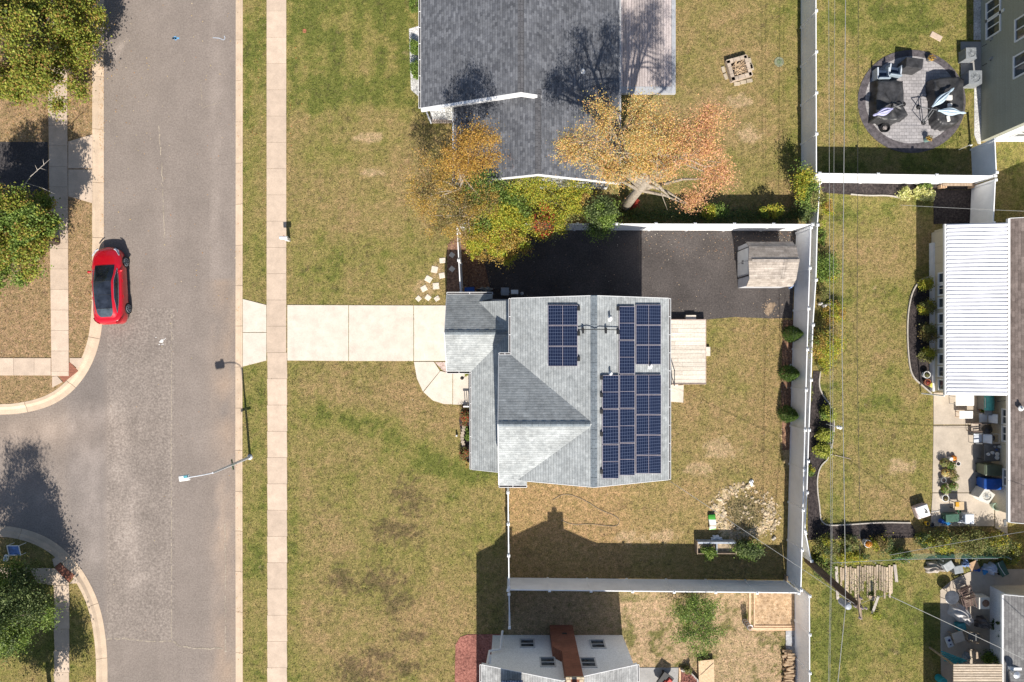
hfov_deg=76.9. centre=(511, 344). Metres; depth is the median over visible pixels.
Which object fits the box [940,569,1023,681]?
patio
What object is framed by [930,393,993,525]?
patio
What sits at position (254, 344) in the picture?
driveway
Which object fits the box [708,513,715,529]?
soil bag
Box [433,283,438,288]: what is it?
stepping stone
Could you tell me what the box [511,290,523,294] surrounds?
utility meter
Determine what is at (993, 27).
window
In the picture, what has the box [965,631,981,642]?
wooden frame
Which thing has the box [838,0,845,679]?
power line
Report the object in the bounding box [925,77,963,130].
furniture cover
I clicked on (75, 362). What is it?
sidewalk
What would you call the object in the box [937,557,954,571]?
storage bin
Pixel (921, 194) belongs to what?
hosta
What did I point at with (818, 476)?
bed edging
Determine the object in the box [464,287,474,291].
storage tote
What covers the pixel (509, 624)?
fence
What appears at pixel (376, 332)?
driveway
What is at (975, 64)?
patio
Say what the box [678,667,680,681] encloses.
timber edge
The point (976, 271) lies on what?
house
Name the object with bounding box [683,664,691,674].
shrub
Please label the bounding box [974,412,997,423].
sling chair
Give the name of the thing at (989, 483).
wheeled bin
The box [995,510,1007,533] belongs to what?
path
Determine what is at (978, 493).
air conditioner
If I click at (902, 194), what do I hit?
hosta
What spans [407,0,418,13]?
shrub
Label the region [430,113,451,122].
patio
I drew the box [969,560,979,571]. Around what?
cardboard box
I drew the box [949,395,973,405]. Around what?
folding table
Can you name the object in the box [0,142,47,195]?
driveway
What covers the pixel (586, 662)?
window
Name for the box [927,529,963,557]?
shrub
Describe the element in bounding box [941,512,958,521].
storage box
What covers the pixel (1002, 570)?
garden cart
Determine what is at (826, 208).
shrub
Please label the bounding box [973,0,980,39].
gravel bed
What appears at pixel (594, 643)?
window
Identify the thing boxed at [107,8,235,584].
fallen leaves
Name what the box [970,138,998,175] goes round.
fence
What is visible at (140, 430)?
road patch
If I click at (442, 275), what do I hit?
stepping stone
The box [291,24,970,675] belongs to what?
fallen leaves
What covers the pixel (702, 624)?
tree
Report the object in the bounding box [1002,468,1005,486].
window
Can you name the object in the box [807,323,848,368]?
shrub
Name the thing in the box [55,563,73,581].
ramp
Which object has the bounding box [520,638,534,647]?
window
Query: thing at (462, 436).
stone edging
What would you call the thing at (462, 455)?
shrub
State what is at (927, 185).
shrub
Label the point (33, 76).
tree
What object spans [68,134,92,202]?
driveway
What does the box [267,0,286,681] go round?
sidewalk
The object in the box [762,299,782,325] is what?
soil patch
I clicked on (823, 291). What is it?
shrub
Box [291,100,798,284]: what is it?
fallen leaves
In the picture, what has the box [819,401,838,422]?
shrub
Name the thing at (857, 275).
power line
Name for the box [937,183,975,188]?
bench
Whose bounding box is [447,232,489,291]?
mulch bed
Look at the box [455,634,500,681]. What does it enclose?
mulch bed
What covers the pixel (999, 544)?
shrub
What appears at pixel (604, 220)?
shrub
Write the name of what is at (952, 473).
potted plant
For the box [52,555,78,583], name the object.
sidewalk
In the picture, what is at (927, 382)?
flower pot
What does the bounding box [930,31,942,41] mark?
paving stone
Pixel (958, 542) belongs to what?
power line
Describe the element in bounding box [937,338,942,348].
window
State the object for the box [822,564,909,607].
broken pallet
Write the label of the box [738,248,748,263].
door
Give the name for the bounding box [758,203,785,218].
shrub
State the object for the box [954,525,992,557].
shrub
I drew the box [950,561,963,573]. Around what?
storage bin
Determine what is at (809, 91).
fence
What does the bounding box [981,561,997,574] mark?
plastic bag
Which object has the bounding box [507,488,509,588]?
fence
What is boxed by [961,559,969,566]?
plastic bag
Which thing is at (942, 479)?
bucket
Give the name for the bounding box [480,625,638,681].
house
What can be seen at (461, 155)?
tree
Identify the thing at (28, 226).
tree
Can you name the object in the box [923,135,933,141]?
flower pot
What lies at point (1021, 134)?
window
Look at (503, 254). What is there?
shrub
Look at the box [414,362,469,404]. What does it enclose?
path
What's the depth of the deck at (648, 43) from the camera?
39.70 m
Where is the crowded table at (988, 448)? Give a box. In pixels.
[978,444,999,460]
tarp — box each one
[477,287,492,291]
[786,631,794,652]
[924,560,944,572]
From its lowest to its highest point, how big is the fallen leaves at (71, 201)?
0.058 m
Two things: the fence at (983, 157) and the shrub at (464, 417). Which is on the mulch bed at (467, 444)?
the shrub at (464, 417)
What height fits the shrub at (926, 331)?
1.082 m
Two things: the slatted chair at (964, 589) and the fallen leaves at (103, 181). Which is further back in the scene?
the fallen leaves at (103, 181)
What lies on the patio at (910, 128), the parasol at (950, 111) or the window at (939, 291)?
the parasol at (950, 111)
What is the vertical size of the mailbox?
1.100 m
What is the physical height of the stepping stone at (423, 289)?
0.055 m
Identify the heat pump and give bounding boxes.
[971,593,989,608]
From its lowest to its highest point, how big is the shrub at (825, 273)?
1.534 m
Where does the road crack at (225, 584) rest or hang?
on the road surface
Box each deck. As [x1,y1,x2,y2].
[621,0,675,94]
[671,315,709,391]
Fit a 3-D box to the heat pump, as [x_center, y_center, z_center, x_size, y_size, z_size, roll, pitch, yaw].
[28.764,15.726,39.600,0.660,0.680,0.720,0,90,0]
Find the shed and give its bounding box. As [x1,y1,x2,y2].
[737,242,799,287]
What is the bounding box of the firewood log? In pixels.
[785,674,795,676]
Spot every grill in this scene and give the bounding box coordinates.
[897,57,923,74]
[977,395,994,414]
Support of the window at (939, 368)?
in the house at (976, 271)
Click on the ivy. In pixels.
(634, 216)
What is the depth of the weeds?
39.95 m
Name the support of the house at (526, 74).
on the ground at (568, 552)
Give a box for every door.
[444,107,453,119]
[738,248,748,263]
[738,261,748,275]
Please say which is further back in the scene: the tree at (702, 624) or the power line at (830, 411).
the tree at (702, 624)
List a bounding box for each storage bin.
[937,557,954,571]
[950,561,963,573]
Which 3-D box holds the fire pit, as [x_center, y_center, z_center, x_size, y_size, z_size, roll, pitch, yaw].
[14.018,-16.912,39.792,1.926,0.416,1.654,-15,90,0]
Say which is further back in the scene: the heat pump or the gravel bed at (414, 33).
the gravel bed at (414, 33)
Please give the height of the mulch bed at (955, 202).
0.080 m
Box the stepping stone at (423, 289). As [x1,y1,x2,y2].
[420,285,427,291]
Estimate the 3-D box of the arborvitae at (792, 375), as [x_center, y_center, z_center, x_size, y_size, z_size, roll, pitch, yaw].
[16.987,1.725,39.106,1.180,1.887,1.142,0,90,0]
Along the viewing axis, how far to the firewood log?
39.64 m
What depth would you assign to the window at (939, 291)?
39.12 m
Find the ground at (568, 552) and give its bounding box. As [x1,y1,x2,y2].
[0,0,1023,681]
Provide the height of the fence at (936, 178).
2.160 m
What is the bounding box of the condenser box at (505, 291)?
[501,287,509,295]
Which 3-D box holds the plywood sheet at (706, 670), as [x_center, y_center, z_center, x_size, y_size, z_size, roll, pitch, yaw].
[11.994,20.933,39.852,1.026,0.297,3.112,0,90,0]
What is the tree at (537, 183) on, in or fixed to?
on the ground at (568, 552)
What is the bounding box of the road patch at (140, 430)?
[107,308,174,640]
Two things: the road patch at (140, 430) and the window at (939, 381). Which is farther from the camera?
the road patch at (140, 430)
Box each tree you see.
[0,0,114,121]
[0,159,69,298]
[0,553,70,668]
[401,113,509,246]
[450,160,541,252]
[499,176,596,244]
[545,85,743,214]
[662,592,727,664]
[788,159,824,216]
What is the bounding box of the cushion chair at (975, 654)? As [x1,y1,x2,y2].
[968,648,977,658]
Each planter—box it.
[676,666,700,681]
[921,371,930,377]
[940,495,948,501]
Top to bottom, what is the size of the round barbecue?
0.935 m
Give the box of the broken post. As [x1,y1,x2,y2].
[868,595,879,613]
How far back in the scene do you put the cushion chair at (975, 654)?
39.51 m
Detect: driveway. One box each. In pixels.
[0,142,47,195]
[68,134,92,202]
[243,299,265,365]
[287,305,445,360]
[482,230,795,319]
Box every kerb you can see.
[0,0,103,414]
[0,526,107,681]
[235,0,242,681]
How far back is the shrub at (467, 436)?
39.66 m
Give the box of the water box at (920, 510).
[911,503,930,518]
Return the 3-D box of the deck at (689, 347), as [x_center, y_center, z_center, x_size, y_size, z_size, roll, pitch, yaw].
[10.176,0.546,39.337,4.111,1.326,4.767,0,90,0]
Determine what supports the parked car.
on the road surface
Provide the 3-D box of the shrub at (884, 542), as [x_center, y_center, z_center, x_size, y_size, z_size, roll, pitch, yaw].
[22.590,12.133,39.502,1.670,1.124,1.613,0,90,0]
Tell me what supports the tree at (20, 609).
on the ground at (568, 552)
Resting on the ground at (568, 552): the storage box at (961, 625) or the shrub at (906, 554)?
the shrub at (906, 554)
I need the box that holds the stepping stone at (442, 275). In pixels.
[439,272,444,278]
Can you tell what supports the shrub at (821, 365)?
on the ground at (568, 552)
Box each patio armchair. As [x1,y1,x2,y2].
[872,67,890,80]
[885,63,902,79]
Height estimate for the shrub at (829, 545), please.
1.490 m
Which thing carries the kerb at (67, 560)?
on the road
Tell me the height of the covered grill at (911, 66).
1.000 m
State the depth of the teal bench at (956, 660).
39.33 m
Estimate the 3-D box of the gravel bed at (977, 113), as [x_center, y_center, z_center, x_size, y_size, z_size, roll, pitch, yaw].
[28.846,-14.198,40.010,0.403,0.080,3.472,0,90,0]
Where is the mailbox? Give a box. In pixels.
[279,235,289,240]
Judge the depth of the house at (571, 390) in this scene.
33.77 m
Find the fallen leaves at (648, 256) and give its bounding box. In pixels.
[462,230,791,313]
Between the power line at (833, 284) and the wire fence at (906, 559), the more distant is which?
the wire fence at (906, 559)
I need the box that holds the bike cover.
[974,615,991,628]
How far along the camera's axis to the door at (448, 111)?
38.57 m
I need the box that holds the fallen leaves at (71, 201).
[1,57,92,357]
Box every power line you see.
[670,481,852,602]
[828,0,830,681]
[830,23,834,647]
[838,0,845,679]
[857,0,859,594]
[888,595,1023,658]
[892,532,1019,554]
[906,205,1011,210]
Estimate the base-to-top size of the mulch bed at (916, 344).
0.080 m
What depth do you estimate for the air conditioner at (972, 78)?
39.30 m
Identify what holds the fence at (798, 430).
on the ground at (568, 552)
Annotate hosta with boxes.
[894,186,913,200]
[913,186,935,201]
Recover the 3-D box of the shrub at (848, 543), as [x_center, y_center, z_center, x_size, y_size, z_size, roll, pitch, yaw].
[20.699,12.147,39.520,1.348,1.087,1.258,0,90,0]
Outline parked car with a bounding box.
[87,247,131,324]
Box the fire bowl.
[880,123,889,131]
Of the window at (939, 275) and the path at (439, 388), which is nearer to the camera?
the window at (939, 275)
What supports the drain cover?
on the ground at (568, 552)
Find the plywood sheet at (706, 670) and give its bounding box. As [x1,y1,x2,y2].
[698,659,713,681]
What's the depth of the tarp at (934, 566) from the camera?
39.68 m
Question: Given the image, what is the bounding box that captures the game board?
[944,636,953,647]
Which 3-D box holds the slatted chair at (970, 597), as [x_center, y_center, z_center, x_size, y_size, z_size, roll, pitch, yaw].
[27.897,15.645,39.476,0.680,0.972,0.868,-17,90,0]
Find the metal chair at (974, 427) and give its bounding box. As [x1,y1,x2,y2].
[966,422,987,431]
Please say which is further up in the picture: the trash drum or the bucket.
the bucket
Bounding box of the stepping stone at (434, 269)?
[431,266,437,272]
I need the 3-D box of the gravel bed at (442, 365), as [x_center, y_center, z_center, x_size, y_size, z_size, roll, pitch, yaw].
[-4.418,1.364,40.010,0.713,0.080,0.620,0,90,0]
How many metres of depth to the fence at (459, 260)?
38.59 m
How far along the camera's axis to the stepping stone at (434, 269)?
39.97 m
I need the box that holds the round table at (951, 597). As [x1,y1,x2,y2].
[939,588,958,603]
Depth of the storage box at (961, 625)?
39.57 m
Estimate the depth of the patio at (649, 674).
39.97 m
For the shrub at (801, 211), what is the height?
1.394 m
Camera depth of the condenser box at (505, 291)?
39.27 m
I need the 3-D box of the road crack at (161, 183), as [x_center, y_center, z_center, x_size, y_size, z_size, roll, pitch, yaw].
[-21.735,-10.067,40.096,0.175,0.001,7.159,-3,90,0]
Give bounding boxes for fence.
[457,228,462,291]
[460,222,813,231]
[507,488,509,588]
[507,577,799,594]
[508,590,510,628]
[787,226,812,591]
[794,587,811,681]
[800,0,817,179]
[802,532,812,562]
[803,181,821,532]
[813,172,996,184]
[836,552,1010,563]
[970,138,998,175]
[970,178,997,222]
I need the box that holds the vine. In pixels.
[989,618,999,636]
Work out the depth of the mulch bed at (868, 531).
39.97 m
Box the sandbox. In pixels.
[748,593,794,630]
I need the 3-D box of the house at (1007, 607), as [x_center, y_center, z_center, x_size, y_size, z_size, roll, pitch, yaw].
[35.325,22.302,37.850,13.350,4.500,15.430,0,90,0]
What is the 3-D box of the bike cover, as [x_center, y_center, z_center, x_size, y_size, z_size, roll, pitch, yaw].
[28.982,17.101,39.499,0.768,0.942,0.722,0,90,0]
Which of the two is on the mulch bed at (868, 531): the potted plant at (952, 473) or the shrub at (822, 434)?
the shrub at (822, 434)
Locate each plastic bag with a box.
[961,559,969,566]
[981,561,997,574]
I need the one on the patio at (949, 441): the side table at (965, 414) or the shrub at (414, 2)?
the side table at (965, 414)
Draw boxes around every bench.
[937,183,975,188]
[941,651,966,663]
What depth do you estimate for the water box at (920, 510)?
39.47 m
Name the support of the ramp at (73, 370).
on the ground at (568, 552)
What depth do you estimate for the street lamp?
35.85 m
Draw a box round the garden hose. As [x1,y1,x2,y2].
[553,494,619,525]
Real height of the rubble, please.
0.174 m
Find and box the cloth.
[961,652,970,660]
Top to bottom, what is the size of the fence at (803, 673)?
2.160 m
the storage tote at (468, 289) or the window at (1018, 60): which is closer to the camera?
the window at (1018, 60)
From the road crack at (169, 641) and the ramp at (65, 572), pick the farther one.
the road crack at (169, 641)
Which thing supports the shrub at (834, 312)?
on the ground at (568, 552)
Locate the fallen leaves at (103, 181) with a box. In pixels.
[98,1,240,659]
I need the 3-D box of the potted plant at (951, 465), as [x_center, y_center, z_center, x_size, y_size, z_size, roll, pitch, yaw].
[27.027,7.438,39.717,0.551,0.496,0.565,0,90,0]
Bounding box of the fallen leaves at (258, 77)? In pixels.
[244,0,317,219]
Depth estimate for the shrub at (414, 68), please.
39.44 m
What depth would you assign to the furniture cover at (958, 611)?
39.49 m
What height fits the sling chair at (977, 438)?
0.938 m
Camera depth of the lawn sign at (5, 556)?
39.52 m
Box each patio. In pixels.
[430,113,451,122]
[639,667,678,681]
[865,56,950,142]
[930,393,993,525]
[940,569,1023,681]
[961,42,980,87]
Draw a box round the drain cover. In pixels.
[774,57,783,66]
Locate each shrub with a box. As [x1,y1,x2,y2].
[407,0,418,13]
[408,38,418,55]
[409,58,418,79]
[453,220,538,273]
[457,405,469,425]
[458,445,468,462]
[465,427,469,440]
[574,191,625,245]
[630,199,639,209]
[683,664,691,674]
[699,201,733,221]
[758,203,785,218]
[792,196,813,223]
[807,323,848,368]
[808,465,815,476]
[810,249,844,285]
[811,441,831,461]
[811,533,842,563]
[812,554,836,581]
[814,427,835,443]
[815,284,828,300]
[815,355,838,377]
[817,219,826,245]
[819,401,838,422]
[820,299,847,326]
[821,198,834,215]
[835,550,869,564]
[839,534,859,552]
[870,532,894,556]
[871,610,881,619]
[886,547,913,564]
[913,531,931,549]
[915,346,936,363]
[916,322,937,342]
[917,183,933,189]
[917,275,938,292]
[917,298,936,315]
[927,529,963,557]
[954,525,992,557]
[982,526,1015,561]
[1001,540,1023,566]
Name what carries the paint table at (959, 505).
on the patio at (949, 441)
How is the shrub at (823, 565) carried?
on the ground at (568, 552)
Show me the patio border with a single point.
(890, 143)
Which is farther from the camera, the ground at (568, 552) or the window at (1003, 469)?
the ground at (568, 552)
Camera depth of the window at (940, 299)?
39.12 m
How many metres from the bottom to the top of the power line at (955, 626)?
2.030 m
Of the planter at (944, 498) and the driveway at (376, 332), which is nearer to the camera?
the planter at (944, 498)
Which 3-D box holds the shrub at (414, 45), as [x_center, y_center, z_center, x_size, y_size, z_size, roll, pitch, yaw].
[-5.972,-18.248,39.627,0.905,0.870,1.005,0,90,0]
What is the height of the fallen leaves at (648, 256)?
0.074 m
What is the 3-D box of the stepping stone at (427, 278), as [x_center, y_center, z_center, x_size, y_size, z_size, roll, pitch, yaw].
[-5.177,-4.092,39.992,0.414,0.055,0.366,29,90,0]
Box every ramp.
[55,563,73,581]
[59,363,77,381]
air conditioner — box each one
[958,48,976,62]
[961,70,981,87]
[970,486,994,503]
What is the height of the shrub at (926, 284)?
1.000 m
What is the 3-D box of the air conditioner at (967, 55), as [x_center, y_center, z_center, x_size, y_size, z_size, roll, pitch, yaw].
[27.955,-17.765,39.585,0.660,0.730,0.660,0,90,0]
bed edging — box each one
[816,372,910,525]
[851,194,897,197]
[906,277,931,393]
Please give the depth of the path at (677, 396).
39.95 m
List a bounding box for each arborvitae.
[777,364,799,381]
[777,404,798,422]
[782,325,803,342]
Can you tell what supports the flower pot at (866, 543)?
on the ground at (568, 552)
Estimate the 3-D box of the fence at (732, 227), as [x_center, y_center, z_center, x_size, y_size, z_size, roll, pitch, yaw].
[7.318,-7.127,38.970,20.928,2.160,0.166,0,90,0]
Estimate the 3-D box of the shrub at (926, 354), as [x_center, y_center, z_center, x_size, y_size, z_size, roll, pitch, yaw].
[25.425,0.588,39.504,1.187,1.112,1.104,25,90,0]
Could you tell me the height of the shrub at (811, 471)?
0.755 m
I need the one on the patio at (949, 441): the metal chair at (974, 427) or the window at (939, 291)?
the metal chair at (974, 427)
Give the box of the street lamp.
[179,454,252,480]
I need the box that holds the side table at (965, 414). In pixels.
[955,411,972,417]
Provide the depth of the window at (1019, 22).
36.91 m
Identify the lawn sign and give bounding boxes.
[3,554,10,560]
[6,543,24,554]
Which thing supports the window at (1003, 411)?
in the house at (976, 271)
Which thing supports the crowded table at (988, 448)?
on the patio at (949, 441)
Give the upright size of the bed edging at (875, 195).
0.150 m
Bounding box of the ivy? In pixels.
[615,205,807,223]
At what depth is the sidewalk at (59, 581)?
39.97 m
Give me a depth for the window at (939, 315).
39.14 m
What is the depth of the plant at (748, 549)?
39.14 m
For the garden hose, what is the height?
0.027 m
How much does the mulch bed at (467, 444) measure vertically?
0.080 m
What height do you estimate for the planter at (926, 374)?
0.482 m
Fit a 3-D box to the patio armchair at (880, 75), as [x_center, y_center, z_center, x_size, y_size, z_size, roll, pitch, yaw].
[22.684,-16.590,39.584,0.770,0.760,0.745,0,90,0]
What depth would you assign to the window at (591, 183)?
38.50 m
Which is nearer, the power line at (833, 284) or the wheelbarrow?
the power line at (833, 284)
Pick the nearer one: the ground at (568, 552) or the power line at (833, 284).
the power line at (833, 284)
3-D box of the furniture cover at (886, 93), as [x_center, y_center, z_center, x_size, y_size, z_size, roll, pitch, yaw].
[23.136,-14.927,39.525,2.149,0.847,2.734,0,90,0]
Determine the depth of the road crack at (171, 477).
40.10 m
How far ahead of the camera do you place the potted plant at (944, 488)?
39.59 m
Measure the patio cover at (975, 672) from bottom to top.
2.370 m
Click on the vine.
(997, 623)
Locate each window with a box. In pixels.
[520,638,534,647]
[539,656,555,666]
[573,180,593,186]
[579,657,597,667]
[589,639,606,648]
[937,272,942,283]
[937,284,942,295]
[937,297,942,308]
[937,313,942,323]
[937,325,942,336]
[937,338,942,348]
[937,353,942,364]
[937,366,942,376]
[937,379,942,389]
[985,0,1000,22]
[985,11,1000,39]
[1001,408,1005,424]
[1001,425,1005,441]
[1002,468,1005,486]
[1009,130,1023,137]
[1013,51,1023,78]
[1014,14,1023,42]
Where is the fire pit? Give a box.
[721,54,753,85]
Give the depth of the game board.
39.67 m
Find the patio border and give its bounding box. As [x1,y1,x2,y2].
[857,50,965,152]
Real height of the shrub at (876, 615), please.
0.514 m
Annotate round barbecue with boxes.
[979,425,992,433]
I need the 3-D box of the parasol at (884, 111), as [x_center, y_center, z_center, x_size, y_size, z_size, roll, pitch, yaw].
[23.039,-14.315,39.243,2.981,1.443,0.459,-23,90,0]
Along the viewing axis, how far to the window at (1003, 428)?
38.97 m
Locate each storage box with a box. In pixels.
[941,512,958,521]
[954,621,966,630]
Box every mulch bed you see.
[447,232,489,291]
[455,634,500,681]
[459,405,469,465]
[781,320,792,449]
[807,371,914,539]
[821,183,977,195]
[908,286,928,389]
[933,190,970,223]
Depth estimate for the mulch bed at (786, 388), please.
39.97 m
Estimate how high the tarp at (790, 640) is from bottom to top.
0.031 m
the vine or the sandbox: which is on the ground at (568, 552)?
the sandbox
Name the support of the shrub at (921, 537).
on the ground at (568, 552)
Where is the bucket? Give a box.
[939,477,945,482]
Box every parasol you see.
[873,102,905,115]
[916,105,965,122]
[921,88,953,124]
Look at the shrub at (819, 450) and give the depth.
39.46 m
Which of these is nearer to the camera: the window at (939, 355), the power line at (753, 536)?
the power line at (753, 536)
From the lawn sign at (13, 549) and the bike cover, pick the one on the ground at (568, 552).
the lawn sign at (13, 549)
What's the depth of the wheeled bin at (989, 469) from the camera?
38.96 m
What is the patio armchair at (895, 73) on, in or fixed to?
on the patio at (910, 128)
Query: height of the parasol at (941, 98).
1.243 m
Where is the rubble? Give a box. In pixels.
[710,482,781,543]
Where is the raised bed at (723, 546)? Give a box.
[695,539,736,553]
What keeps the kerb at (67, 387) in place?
on the road
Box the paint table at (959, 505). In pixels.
[950,500,963,509]
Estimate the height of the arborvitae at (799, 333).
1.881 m
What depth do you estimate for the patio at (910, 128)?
39.96 m
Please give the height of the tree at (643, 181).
10.419 m
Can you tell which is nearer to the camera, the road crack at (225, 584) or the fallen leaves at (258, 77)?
the fallen leaves at (258, 77)
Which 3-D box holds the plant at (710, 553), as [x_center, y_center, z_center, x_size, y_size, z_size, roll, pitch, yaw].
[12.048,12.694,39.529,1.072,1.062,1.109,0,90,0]
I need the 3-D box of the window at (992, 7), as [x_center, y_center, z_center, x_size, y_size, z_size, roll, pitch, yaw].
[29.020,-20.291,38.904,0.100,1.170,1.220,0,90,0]
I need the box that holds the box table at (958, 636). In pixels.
[948,629,964,643]
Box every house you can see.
[419,0,620,188]
[444,292,670,487]
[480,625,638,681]
[921,217,1023,523]
[981,0,1023,141]
[990,586,1023,681]
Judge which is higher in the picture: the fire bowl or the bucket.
the fire bowl
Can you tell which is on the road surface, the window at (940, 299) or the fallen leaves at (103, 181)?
the fallen leaves at (103, 181)
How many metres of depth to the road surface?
40.10 m
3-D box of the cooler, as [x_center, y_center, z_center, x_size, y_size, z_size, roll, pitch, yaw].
[27.939,10.626,39.665,0.610,0.600,0.607,0,90,0]
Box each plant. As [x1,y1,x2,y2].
[700,544,717,561]
[729,536,766,562]
[939,458,949,466]
[940,483,951,494]
[941,468,949,476]
[946,468,956,476]
[947,462,956,469]
[949,481,958,490]
[950,474,958,481]
[980,649,999,663]
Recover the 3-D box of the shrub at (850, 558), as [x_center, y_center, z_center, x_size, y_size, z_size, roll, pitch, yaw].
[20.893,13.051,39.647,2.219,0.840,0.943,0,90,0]
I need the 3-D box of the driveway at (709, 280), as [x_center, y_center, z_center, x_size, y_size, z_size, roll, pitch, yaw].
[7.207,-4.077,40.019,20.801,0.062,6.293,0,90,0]
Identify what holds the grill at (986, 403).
on the patio at (949, 441)
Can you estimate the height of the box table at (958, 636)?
0.500 m
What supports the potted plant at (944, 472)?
on the patio at (949, 441)
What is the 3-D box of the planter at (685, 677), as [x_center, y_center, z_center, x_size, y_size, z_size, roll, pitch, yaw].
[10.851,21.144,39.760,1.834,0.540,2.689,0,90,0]
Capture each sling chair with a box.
[969,432,992,444]
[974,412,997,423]
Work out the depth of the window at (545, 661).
36.56 m
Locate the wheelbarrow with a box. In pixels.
[656,670,673,681]
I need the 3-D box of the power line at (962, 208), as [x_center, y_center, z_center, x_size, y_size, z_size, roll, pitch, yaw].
[24.664,-7.180,34.050,8.442,0.115,0.014,3,90,0]
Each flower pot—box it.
[862,539,871,547]
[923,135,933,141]
[923,379,930,384]
[926,53,935,61]
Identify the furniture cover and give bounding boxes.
[868,80,907,125]
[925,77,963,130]
[947,602,973,625]
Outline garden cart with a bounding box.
[994,560,1008,576]
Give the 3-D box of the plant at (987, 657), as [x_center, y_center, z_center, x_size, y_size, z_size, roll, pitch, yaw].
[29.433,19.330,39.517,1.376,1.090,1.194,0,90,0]
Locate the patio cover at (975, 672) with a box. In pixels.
[929,647,1002,681]
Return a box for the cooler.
[959,512,973,523]
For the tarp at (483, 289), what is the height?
0.603 m
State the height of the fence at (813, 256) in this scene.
1.360 m
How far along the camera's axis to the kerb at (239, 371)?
40.08 m
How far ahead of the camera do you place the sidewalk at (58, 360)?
39.97 m
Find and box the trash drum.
[934,674,947,681]
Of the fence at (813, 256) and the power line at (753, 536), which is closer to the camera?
the power line at (753, 536)
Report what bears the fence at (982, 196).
on the ground at (568, 552)
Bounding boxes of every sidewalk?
[0,2,68,375]
[0,568,69,681]
[52,358,82,386]
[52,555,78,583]
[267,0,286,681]
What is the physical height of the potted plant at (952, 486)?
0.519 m
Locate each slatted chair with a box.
[954,583,973,600]
[960,595,976,609]
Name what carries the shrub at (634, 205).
on the ground at (568, 552)
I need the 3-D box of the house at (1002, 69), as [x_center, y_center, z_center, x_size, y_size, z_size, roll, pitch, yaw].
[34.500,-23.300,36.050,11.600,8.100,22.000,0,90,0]
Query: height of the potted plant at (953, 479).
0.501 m
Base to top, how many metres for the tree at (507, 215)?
5.611 m
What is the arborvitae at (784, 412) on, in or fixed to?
on the mulch bed at (786, 388)
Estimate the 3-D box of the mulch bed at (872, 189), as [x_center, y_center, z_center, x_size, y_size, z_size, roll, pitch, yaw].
[23.994,-9.688,40.010,9.796,0.080,0.837,0,90,0]
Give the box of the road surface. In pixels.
[0,0,240,681]
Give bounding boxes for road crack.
[106,637,226,651]
[158,126,164,237]
[170,310,171,638]
[224,524,226,649]
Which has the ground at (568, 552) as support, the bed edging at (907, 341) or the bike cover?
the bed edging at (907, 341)
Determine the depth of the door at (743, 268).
38.89 m
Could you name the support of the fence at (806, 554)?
on the ground at (568, 552)
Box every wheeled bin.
[975,463,1001,475]
[976,477,1001,489]
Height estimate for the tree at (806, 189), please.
2.592 m
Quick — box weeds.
[712,482,773,537]
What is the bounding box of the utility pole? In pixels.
[804,558,867,619]
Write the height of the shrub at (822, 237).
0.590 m
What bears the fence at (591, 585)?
on the ground at (568, 552)
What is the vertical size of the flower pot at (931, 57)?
0.515 m
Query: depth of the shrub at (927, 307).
39.39 m
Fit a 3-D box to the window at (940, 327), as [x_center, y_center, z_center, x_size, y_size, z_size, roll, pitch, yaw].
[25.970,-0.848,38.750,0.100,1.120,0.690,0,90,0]
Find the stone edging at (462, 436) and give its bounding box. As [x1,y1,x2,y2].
[460,425,465,446]
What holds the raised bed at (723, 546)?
on the ground at (568, 552)
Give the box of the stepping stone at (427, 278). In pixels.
[424,276,432,282]
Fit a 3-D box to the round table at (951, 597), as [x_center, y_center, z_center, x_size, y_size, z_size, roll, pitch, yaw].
[26.816,15.389,39.641,0.860,0.663,0.860,0,90,0]
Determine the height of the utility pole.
7.557 m
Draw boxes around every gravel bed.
[409,26,418,96]
[435,362,446,371]
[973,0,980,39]
[974,88,980,143]
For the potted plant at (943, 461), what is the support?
on the patio at (949, 441)
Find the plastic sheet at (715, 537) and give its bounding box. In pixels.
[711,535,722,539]
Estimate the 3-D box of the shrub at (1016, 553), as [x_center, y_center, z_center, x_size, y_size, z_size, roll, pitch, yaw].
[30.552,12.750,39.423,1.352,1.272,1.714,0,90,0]
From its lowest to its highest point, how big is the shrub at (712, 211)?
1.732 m
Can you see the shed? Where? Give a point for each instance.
(768, 264)
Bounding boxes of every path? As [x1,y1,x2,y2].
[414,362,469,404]
[671,385,683,402]
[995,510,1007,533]

